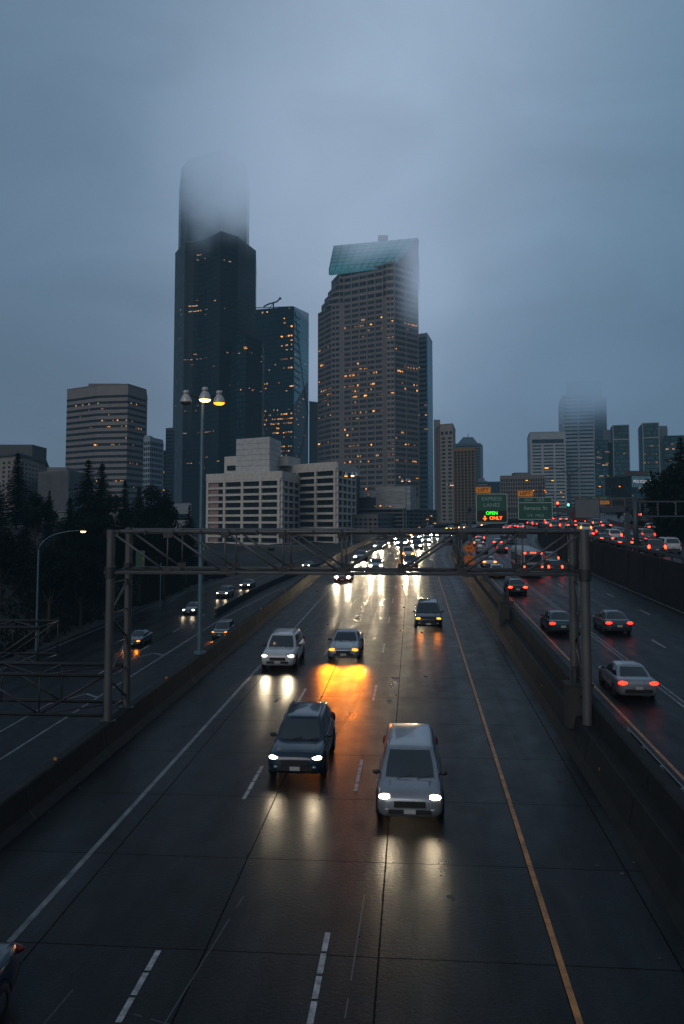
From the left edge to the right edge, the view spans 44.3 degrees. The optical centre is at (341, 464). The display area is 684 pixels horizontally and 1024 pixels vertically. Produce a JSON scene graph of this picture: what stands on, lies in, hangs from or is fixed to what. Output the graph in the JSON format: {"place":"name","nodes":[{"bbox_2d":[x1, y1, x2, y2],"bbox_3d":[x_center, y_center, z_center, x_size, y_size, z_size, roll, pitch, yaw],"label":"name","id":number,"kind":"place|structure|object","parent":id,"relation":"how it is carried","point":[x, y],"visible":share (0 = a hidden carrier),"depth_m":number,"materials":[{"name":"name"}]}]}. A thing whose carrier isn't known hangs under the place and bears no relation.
{"place":"outdoors","nodes":[
{"label":"outdoors","id":0,"kind":"place"},
{"bbox_2d":[0,551,338,795],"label":"road","id":1,"kind":"structure","parent":0,"point":[162,624],"depth_m":80.26,"materials":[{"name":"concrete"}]},
{"bbox_2d":[0,661,122,716],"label":"gantry","id":2,"kind":"object","parent":1,"relation":"on","point":[56,700],"visible":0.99,"depth_m":33.14,"materials":[{"name":"metal"}]},
{"bbox_2d":[131,629,152,645],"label":"car","id":3,"kind":"object","parent":1,"relation":"on","point":[141,637],"visible":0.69,"depth_m":91.84,"materials":[{"name":"grey paint"}]},
{"bbox_2d":[182,602,197,613],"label":"car","id":4,"kind":"object","parent":1,"relation":"on","point":[191,607],"visible":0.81,"depth_m":115.94,"materials":[{"name":"paint"}]},
{"bbox_2d":[212,619,235,637],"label":"suv","id":5,"kind":"object","parent":1,"relation":"on","point":[222,627],"visible":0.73,"depth_m":96.59,"materials":[{"name":"grey paint"}]},
{"bbox_2d":[216,585,233,597],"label":"suv","id":6,"kind":"object","parent":1,"relation":"on","point":[226,591],"visible":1,"depth_m":135.35,"materials":[{"name":"grey paint"}]},
{"bbox_2d":[240,579,255,587],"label":"car","id":7,"kind":"object","parent":1,"relation":"on","point":[247,583],"visible":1,"depth_m":149.28,"materials":[{"name":"black paint"}]},
{"bbox_2d":[214,562,322,615],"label":"gore barrier","id":8,"kind":"object","parent":1,"relation":"on","point":[232,603],"visible":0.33,"depth_m":137.01,"materials":[{"name":"concrete"}]},
{"bbox_2d":[0,517,632,759],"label":"ramp lines","id":9,"kind":"object","parent":1,"relation":"on","point":[96,697],"visible":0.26,"depth_m":77.19,"materials":[{"name":"white paint"}]},
{"bbox_2d":[0,523,632,1023],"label":"road","id":10,"kind":"structure","parent":0,"point":[192,849],"depth_m":21.56,"materials":[{"name":"grey asphalt"}]},
{"bbox_2d":[0,941,24,1023],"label":"car","id":11,"kind":"object","parent":10,"relation":"on","point":[9,961],"visible":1,"depth_m":15.65,"materials":[{"name":"blue paint"}]},
{"bbox_2d":[43,895,364,1023],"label":"old line marks","id":12,"kind":"object","parent":10,"relation":"on","point":[208,953],"visible":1,"depth_m":16.78,"materials":[{"name":"grey paint"}]},
{"bbox_2d":[0,519,518,849],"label":"concrete barrier","id":13,"kind":"object","parent":10,"relation":"on","point":[28,800],"visible":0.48,"depth_m":32.70,"materials":[{"name":"black concrete"}]},
{"bbox_2d":[180,387,224,654],"bbox_3d":[-7.828,3.063,46.173,2.510,14.570,1.880,0,-4,0],"label":"street lamp","id":14,"kind":"object","parent":13,"relation":"on","point":[204,396],"visible":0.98,"depth_m":46.43,"materials":[{"name":"metal"}]},
{"bbox_2d":[192,575,354,697],"bbox_3d":[-2.587,12.347,71.779,3.541,1.984,64.093,-1,-4,9],"label":"road patch","id":15,"kind":"object","parent":10,"relation":"on","point":[212,688],"visible":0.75,"depth_m":60.25,"materials":[{"name":"grey asphalt"}]},
{"bbox_2d":[334,571,352,581],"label":"car","id":16,"kind":"object","parent":15,"relation":"on","point":[342,578],"visible":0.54,"depth_m":93.53,"materials":[{"name":"black paint"}]},
{"bbox_2d":[261,627,304,667],"bbox_3d":[-3.357,10.536,48.617,2.260,1.818,4.884,0,-2,5],"label":"suv","id":17,"kind":"object","parent":10,"relation":"on","point":[285,647],"visible":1,"depth_m":47.51,"materials":[{"name":"white paint"}]},
{"bbox_2d":[268,700,335,774],"bbox_3d":[-1.380,9.820,30.487,2.260,1.818,4.884,0,-2,5],"label":"suv","id":18,"kind":"object","parent":10,"relation":"on","point":[305,740],"visible":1,"depth_m":29.37,"materials":[{"name":"blue paint"}]},
{"bbox_2d":[6,537,683,941],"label":"white edge line","id":19,"kind":"object","parent":10,"relation":"on","point":[68,877],"visible":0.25,"depth_m":27.84,"materials":[{"name":"white paint"}]},
{"bbox_2d":[328,628,363,658],"bbox_3d":[0.275,10.798,51.191,2.180,1.475,4.864,0,-2,5],"label":"car","id":20,"kind":"object","parent":10,"relation":"on","point":[346,642],"visible":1,"depth_m":49.79,"materials":[{"name":"silver metal"}]},
{"bbox_2d":[368,558,383,566],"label":"car","id":21,"kind":"object","parent":10,"relation":"on","point":[376,562],"visible":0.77,"depth_m":110.42,"materials":[{"name":"grey paint"}]},
{"bbox_2d":[99,542,665,1023],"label":"lane markings","id":22,"kind":"object","parent":10,"relation":"on","point":[311,1010],"visible":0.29,"depth_m":17.10,"materials":[{"name":"white paint"}]},
{"bbox_2d":[372,723,447,816],"bbox_3d":[2.180,9.682,26.901,2.300,1.795,5.164,0,-2,5],"label":"minivan","id":23,"kind":"object","parent":10,"relation":"on","point":[410,781],"visible":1,"depth_m":25.44,"materials":[{"name":"silver metal"}]},
{"bbox_2d":[403,554,418,566],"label":"suv","id":24,"kind":"object","parent":10,"relation":"on","point":[408,558],"visible":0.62,"depth_m":113.04,"materials":[{"name":"paint"}]},
{"bbox_2d":[412,598,443,627],"bbox_3d":[6.439,11.083,62.963,2.300,1.795,5.164,0,-2,5],"label":"minivan","id":25,"kind":"object","parent":10,"relation":"on","point":[427,611],"visible":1,"depth_m":61.36,"materials":[{"name":"black paint"}]},
{"bbox_2d":[432,525,683,1023],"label":"yellow edge line","id":26,"kind":"object","parent":10,"relation":"on","point":[570,993],"visible":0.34,"depth_m":24.30,"materials":[{"name":"yellow paint"}]},
{"bbox_2d":[439,538,683,1023],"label":"road shoulder","id":27,"kind":"object","parent":10,"relation":"attached to","point":[637,932],"visible":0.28,"depth_m":22.26},
{"bbox_2d":[0,507,655,660],"bbox_3d":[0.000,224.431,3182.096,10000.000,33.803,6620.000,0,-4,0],"label":"ground","id":28,"kind":"structure","parent":0,"point":[246,558],"depth_m":155.69,"materials":[{"name":"plant"}]},
{"bbox_2d":[0,484,13,529],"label":"conifer tree","id":29,"kind":"object","parent":28,"relation":"on","point":[2,517],"visible":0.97,"depth_m":139.72,"materials":[{"name":"green plant"}]},
{"bbox_2d":[0,452,37,528],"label":"conifer tree","id":30,"kind":"object","parent":28,"relation":"on","point":[17,501],"visible":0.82,"depth_m":149.50,"materials":[{"name":"green plant"}]},
{"bbox_2d":[0,445,48,519],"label":"cornice block","id":31,"kind":"structure","parent":28,"relation":"on","point":[33,459],"depth_m":370.78,"materials":[{"name":"grey concrete"}]},
{"bbox_2d":[0,619,58,661],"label":"cantilever gantry","id":32,"kind":"object","parent":28,"relation":"on","point":[12,627],"visible":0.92,"depth_m":38.70,"materials":[{"name":"metal"}]},
{"bbox_2d":[19,492,58,556],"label":"broadleaf tree","id":33,"kind":"object","parent":28,"relation":"on","point":[36,517],"visible":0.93,"depth_m":127.43,"materials":[{"name":"green plant"}]},
{"bbox_2d":[38,490,55,541],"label":"conifer tree","id":34,"kind":"object","parent":28,"relation":"on","point":[47,535],"visible":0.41,"depth_m":139.30,"materials":[{"name":"green plant"}]},
{"bbox_2d":[31,515,84,591],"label":"broadleaf tree","id":35,"kind":"object","parent":28,"relation":"on","point":[62,543],"visible":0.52,"depth_m":111.23,"materials":[{"name":"green plant"}]},
{"bbox_2d":[35,530,86,650],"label":"street lamp","id":36,"kind":"object","parent":28,"relation":"on","point":[37,593],"visible":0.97,"depth_m":89.18,"materials":[{"name":"metal"}]},
{"bbox_2d":[38,467,86,522],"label":"ribbed block","id":37,"kind":"structure","parent":28,"relation":"on","point":[58,482],"depth_m":335.61,"materials":[{"name":"grey concrete"}]},
{"bbox_2d":[56,496,82,574],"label":"conifer tree","id":38,"kind":"object","parent":28,"relation":"on","point":[70,514],"visible":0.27,"depth_m":127.46,"materials":[{"name":"green plant"}]},
{"bbox_2d":[49,458,116,569],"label":"conifer tree","id":39,"kind":"object","parent":28,"relation":"on","point":[88,484],"visible":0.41,"depth_m":134.31,"materials":[{"name":"green plant"}]},
{"bbox_2d":[65,384,147,524],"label":"office block","id":40,"kind":"structure","parent":28,"relation":"on","point":[106,424],"depth_m":487.39,"materials":[{"name":"grey concrete"}]},
{"bbox_2d":[92,460,121,556],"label":"conifer tree","id":41,"kind":"object","parent":28,"relation":"on","point":[102,476],"visible":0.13,"depth_m":145.96,"materials":[{"name":"green plant"}]},
{"bbox_2d":[82,492,142,556],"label":"broadleaf tree","id":42,"kind":"object","parent":28,"relation":"on","point":[109,501],"visible":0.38,"depth_m":134.42,"materials":[{"name":"green plant"}]},
{"bbox_2d":[0,530,226,659],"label":"undergrowth","id":43,"kind":"object","parent":28,"relation":"on","point":[149,593],"visible":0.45,"depth_m":108.42,"materials":[{"name":"green plant"}]},
{"bbox_2d":[91,516,147,600],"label":"broadleaf tree","id":44,"kind":"object","parent":28,"relation":"on","point":[119,561],"visible":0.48,"depth_m":120.68,"materials":[{"name":"green plant"}]},
{"bbox_2d":[115,481,134,536],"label":"conifer tree","id":45,"kind":"object","parent":28,"relation":"on","point":[124,504],"visible":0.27,"depth_m":157.70,"materials":[{"name":"green plant"}]},
{"bbox_2d":[131,519,163,604],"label":"broadleaf tree","id":46,"kind":"object","parent":28,"relation":"on","point":[139,544],"visible":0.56,"depth_m":126.55,"materials":[{"name":"green plant"}]},
{"bbox_2d":[143,435,163,523],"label":"grid block","id":47,"kind":"structure","parent":28,"relation":"on","point":[153,452],"depth_m":430.77,"materials":[{"name":"grey glass"}]},
{"bbox_2d":[132,484,179,526],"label":"broadleaf tree","id":48,"kind":"object","parent":28,"relation":"on","point":[151,496],"visible":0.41,"depth_m":157.61,"materials":[{"name":"green plant"}]},
{"bbox_2d":[163,450,166,495],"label":"building","id":49,"kind":"structure","parent":28,"relation":"on","point":[165,470],"depth_m":519.73,"materials":[{"name":"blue glass"}]},
{"bbox_2d":[143,497,191,576],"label":"broadleaf tree","id":50,"kind":"object","parent":28,"relation":"on","point":[149,514],"visible":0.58,"depth_m":149.22,"materials":[{"name":"green plant"}]},
{"bbox_2d":[166,427,174,501],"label":"slim slab","id":51,"kind":"structure","parent":28,"relation":"on","point":[170,440],"depth_m":559.35,"materials":[{"name":"blue glass"}]},
{"bbox_2d":[154,521,187,599],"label":"broadleaf tree","id":52,"kind":"object","parent":28,"relation":"on","point":[174,555],"visible":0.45,"depth_m":136.61,"materials":[{"name":"green plant"}]},
{"bbox_2d":[172,502,191,527],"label":"pale building","id":53,"kind":"structure","parent":28,"relation":"on","point":[182,507],"depth_m":231.25,"materials":[{"name":"concrete"}]},
{"bbox_2d":[175,534,194,584],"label":"broadleaf tree","id":54,"kind":"object","parent":28,"relation":"on","point":[190,552],"visible":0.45,"depth_m":150.73,"materials":[{"name":"green plant"}]},
{"bbox_2d":[182,504,205,566],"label":"conifer tree","id":55,"kind":"object","parent":28,"relation":"on","point":[193,558],"visible":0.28,"depth_m":167.13,"materials":[{"name":"green plant"}]},
{"bbox_2d":[173,150,264,527],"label":"black tower","id":56,"kind":"structure","parent":28,"relation":"on","point":[218,344],"depth_m":615.89,"materials":[{"name":"grey glass"}]},
{"bbox_2d":[237,545,305,551],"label":"dark podium","id":57,"kind":"object","parent":28,"relation":"on","point":[295,548],"visible":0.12,"depth_m":257.33,"materials":[{"name":"grey concrete"}]},
{"bbox_2d":[256,306,308,470],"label":"faceted tower","id":58,"kind":"structure","parent":28,"relation":"on","point":[282,333],"depth_m":733.08,"materials":[{"name":"teal glass"}]},
{"bbox_2d":[206,437,359,544],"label":"concrete jail","id":59,"kind":"structure","parent":28,"relation":"on","point":[253,485],"depth_m":305.20,"materials":[{"name":"beige concrete"}]},
{"bbox_2d":[339,471,353,525],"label":"window","id":60,"kind":"structure","parent":59,"relation":"in","point":[344,488],"depth_m":314.33,"materials":[{"name":"black glass"}]},
{"bbox_2d":[309,401,317,462],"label":"dark slab","id":61,"kind":"structure","parent":28,"relation":"on","point":[313,432],"depth_m":777.49,"materials":[{"name":"grey glass"}]},
{"bbox_2d":[318,235,419,508],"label":"granite tower","id":62,"kind":"structure","parent":28,"relation":"on","point":[368,371],"depth_m":619.66,"materials":[{"name":"beige stone"}]},
{"bbox_2d":[350,514,393,540],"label":"grey office","id":63,"kind":"structure","parent":28,"relation":"on","point":[372,520],"depth_m":318.71,"materials":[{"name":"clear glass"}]},
{"bbox_2d":[358,486,436,527],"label":"parking garage","id":64,"kind":"structure","parent":28,"relation":"on","point":[394,501],"depth_m":342.29,"materials":[{"name":"grey concrete"}]},
{"bbox_2d":[419,333,433,509],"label":"slim glass tower","id":65,"kind":"structure","parent":28,"relation":"on","point":[426,421],"depth_m":702.77,"materials":[{"name":"blue glass"}]},
{"bbox_2d":[434,420,455,522],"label":"beige tower","id":66,"kind":"structure","parent":28,"relation":"on","point":[444,441],"depth_m":611.97,"materials":[{"name":"concrete"}]},
{"bbox_2d":[453,447,477,522],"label":"gilded tower","id":67,"kind":"structure","parent":28,"relation":"on","point":[465,474],"depth_m":536.67,"materials":[{"name":"brown glass"}]},
{"bbox_2d":[456,437,482,477],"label":"blue tower","id":68,"kind":"structure","parent":28,"relation":"on","point":[463,442],"depth_m":907.13,"materials":[{"name":"glass"}]},
{"bbox_2d":[500,473,545,517],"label":"ribbed office","id":69,"kind":"structure","parent":28,"relation":"on","point":[512,485],"depth_m":511.17,"materials":[{"name":"concrete"}]},
{"bbox_2d":[527,431,566,515],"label":"white slab","id":70,"kind":"structure","parent":28,"relation":"on","point":[546,449],"depth_m":700.42,"materials":[{"name":"blue concrete"}]},
{"bbox_2d":[558,381,606,505],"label":"banded tower","id":71,"kind":"structure","parent":28,"relation":"on","point":[582,412],"depth_m":752.60,"materials":[{"name":"grey glass"}]},
{"bbox_2d":[594,424,629,507],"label":"teal tower","id":72,"kind":"structure","parent":28,"relation":"on","point":[612,452],"depth_m":661.29,"materials":[{"name":"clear glass"}]},
{"bbox_2d":[605,497,647,513],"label":"overpass block","id":73,"kind":"structure","parent":28,"relation":"on","point":[620,502],"depth_m":297.24,"materials":[{"name":"black concrete"}]},
{"bbox_2d":[603,471,652,507],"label":"clinic building","id":74,"kind":"structure","parent":28,"relation":"on","point":[630,483],"depth_m":430.23,"materials":[{"name":"teal glass"}]},
{"bbox_2d":[638,422,683,493],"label":"teal tower","id":75,"kind":"structure","parent":28,"relation":"on","point":[657,446],"depth_m":625.34,"materials":[{"name":"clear glass"}]},
{"bbox_2d":[639,459,683,539],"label":"broadleaf tree","id":76,"kind":"object","parent":28,"relation":"on","point":[669,526],"visible":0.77,"depth_m":118.31,"materials":[{"name":"green plant"}]},
{"bbox_2d":[640,436,683,528],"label":"conifer tree","id":77,"kind":"object","parent":28,"relation":"on","point":[680,457],"visible":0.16,"depth_m":138.51,"materials":[{"name":"green plant"}]},
{"bbox_2d":[0,0,683,494],"label":"sky","id":78,"kind":"structure","parent":0,"point":[532,151],"materials":[{"name":"grey"}]},
{"bbox_2d":[462,525,683,786],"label":"northbound road","id":79,"kind":"structure","parent":0,"point":[657,721],"depth_m":55.74,"materials":[{"name":"grey asphalt"}]},
{"bbox_2d":[480,556,495,567],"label":"car","id":80,"kind":"object","parent":79,"relation":"on","point":[489,560],"visible":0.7,"depth_m":112.89,"materials":[{"name":"white paint"}]},
{"bbox_2d":[503,579,526,594],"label":"car","id":81,"kind":"object","parent":79,"relation":"on","point":[515,585],"visible":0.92,"depth_m":81.18,"materials":[{"name":"black paint"}]},
{"bbox_2d":[511,545,543,571],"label":"bus","id":82,"kind":"object","parent":79,"relation":"on","point":[529,552],"visible":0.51,"depth_m":99.44,"materials":[{"name":"paint"}]},
{"bbox_2d":[544,559,562,572],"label":"suv","id":83,"kind":"object","parent":79,"relation":"on","point":[552,563],"visible":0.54,"depth_m":103.06,"materials":[{"name":"black paint"}]},
{"bbox_2d":[540,610,568,633],"bbox_3d":[15.364,11.100,59.901,2.180,1.475,4.864,0,-2,5],"label":"car","id":84,"kind":"object","parent":79,"relation":"on","point":[554,621],"visible":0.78,"depth_m":58.43,"materials":[{"name":"grey paint"}]},
{"bbox_2d":[450,520,683,938],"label":"median wall","id":85,"kind":"structure","parent":79,"relation":"on","point":[638,791],"depth_m":26.31,"materials":[{"name":"concrete"}]},
{"bbox_2d":[99,528,592,740],"bbox_3d":[0.091,6.364,32.772,18.720,7.765,2.782,0,-4,5],"label":"sign gantry","id":86,"kind":"object","parent":85,"relation":"on","point":[583,573],"visible":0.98,"depth_m":32.41,"materials":[{"name":"grey metal"}]},
{"bbox_2d":[463,542,475,566],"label":"clearance sign","id":87,"kind":"object","parent":85,"relation":"on","point":[469,548],"visible":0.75,"depth_m":86.71,"materials":[{"name":"orange metal"}]},
{"bbox_2d":[497,589,513,625],"bbox_3d":[11.257,9.807,57.713,1.050,2.510,0.850,0,-4,5],"label":"barrier pedestal","id":88,"kind":"object","parent":85,"relation":"on","point":[504,606],"visible":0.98,"depth_m":57.35,"materials":[{"name":"concrete"}]},
{"bbox_2d":[562,663,593,728],"bbox_3d":[9.113,8.822,32.411,1.050,2.510,0.850,0,-4,5],"label":"barrier pedestal","id":89,"kind":"object","parent":85,"relation":"on","point":[572,698],"visible":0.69,"depth_m":32.06,"materials":[{"name":"concrete"}]},
{"bbox_2d":[626,727,683,791],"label":"guardrail","id":90,"kind":"object","parent":85,"relation":"on","point":[660,764],"visible":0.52,"depth_m":26.43,"materials":[{"name":"metal"}]},
{"bbox_2d":[537,512,683,608],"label":"retaining wall","id":91,"kind":"structure","parent":79,"relation":"on","point":[658,577],"depth_m":87.88,"materials":[{"name":"concrete"}]},
{"bbox_2d":[467,507,630,567],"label":"monotube gantry","id":92,"kind":"object","parent":91,"relation":"on","point":[626,510],"visible":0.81,"depth_m":92.58,"materials":[{"name":"grey metal"}]},
{"bbox_2d":[476,493,507,522],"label":"express lanes sign","id":93,"kind":"object","parent":92,"relation":"attached to","point":[491,508],"visible":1,"depth_m":93.39,"materials":[{"name":"green metal"}]},
{"bbox_2d":[518,497,552,519],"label":"exit sign","id":94,"kind":"object","parent":92,"relation":"attached to","point":[535,508],"visible":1,"depth_m":93.01,"materials":[{"name":"green metal"}]},
{"bbox_2d":[517,490,532,496],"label":"exit tab","id":95,"kind":"object","parent":94,"relation":"attached to","point":[524,493],"visible":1,"depth_m":93.24,"materials":[{"name":"orange"}]},
{"bbox_2d":[574,497,599,517],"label":"blank sign panel","id":96,"kind":"object","parent":92,"relation":"attached to","point":[587,508],"visible":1,"depth_m":92.52,"materials":[{"name":"black metal"}]},
{"bbox_2d":[544,466,593,527],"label":"street lamp","id":97,"kind":"object","parent":91,"relation":"on","point":[569,490],"visible":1,"depth_m":125.51,"materials":[{"name":"grey metal"}]},
{"bbox_2d":[593,610,632,632],"bbox_3d":[19.294,11.098,60.101,2.180,1.475,4.864,0,-2,5],"label":"car","id":98,"kind":"object","parent":79,"relation":"on","point":[613,620],"visible":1,"depth_m":58.54,"materials":[{"name":"paint"}]},
{"bbox_2d":[598,660,658,696],"bbox_3d":[13.994,10.378,41.373,2.180,1.475,4.864,0,-2,5],"label":"car","id":99,"kind":"object","parent":79,"relation":"on","point":[626,678],"visible":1,"depth_m":39.84,"materials":[{"name":"silver metal"}]},
{"bbox_2d":[541,513,683,562],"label":"road","id":100,"kind":"structure","parent":0,"point":[563,523],"depth_m":136.56,"materials":[{"name":"grey asphalt"}]},
{"bbox_2d":[602,528,622,537],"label":"suv","id":101,"kind":"object","parent":100,"relation":"on","point":[614,533],"visible":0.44,"depth_m":113.70,"materials":[{"name":"white paint"}]},
{"bbox_2d":[610,536,632,548],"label":"car","id":102,"kind":"object","parent":100,"relation":"on","point":[621,539],"visible":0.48,"depth_m":98.47,"materials":[{"name":"black paint"}]},
{"bbox_2d":[607,518,683,537],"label":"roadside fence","id":103,"kind":"object","parent":100,"relation":"on","point":[616,523],"visible":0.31,"depth_m":171.29,"materials":[{"name":"metal"}]},
{"bbox_2d":[638,528,655,538],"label":"minivan","id":104,"kind":"object","parent":100,"relation":"on","point":[647,533],"visible":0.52,"depth_m":113.41,"materials":[{"name":"beige paint"}]},
{"bbox_2d":[637,538,665,555],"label":"suv","id":105,"kind":"object","parent":100,"relation":"on","point":[655,544],"visible":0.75,"depth_m":86.46,"materials":[{"name":"paint"}]},
{"bbox_2d":[632,496,683,551],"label":"gantry","id":106,"kind":"object","parent":100,"relation":"on","point":[635,523],"visible":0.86,"depth_m":91.22,"materials":[{"name":"grey metal"}]},
{"bbox_2d":[658,536,681,553],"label":"suv","id":107,"kind":"object","parent":100,"relation":"on","point":[672,543],"visible":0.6,"depth_m":89.66,"materials":[{"name":"white paint"}]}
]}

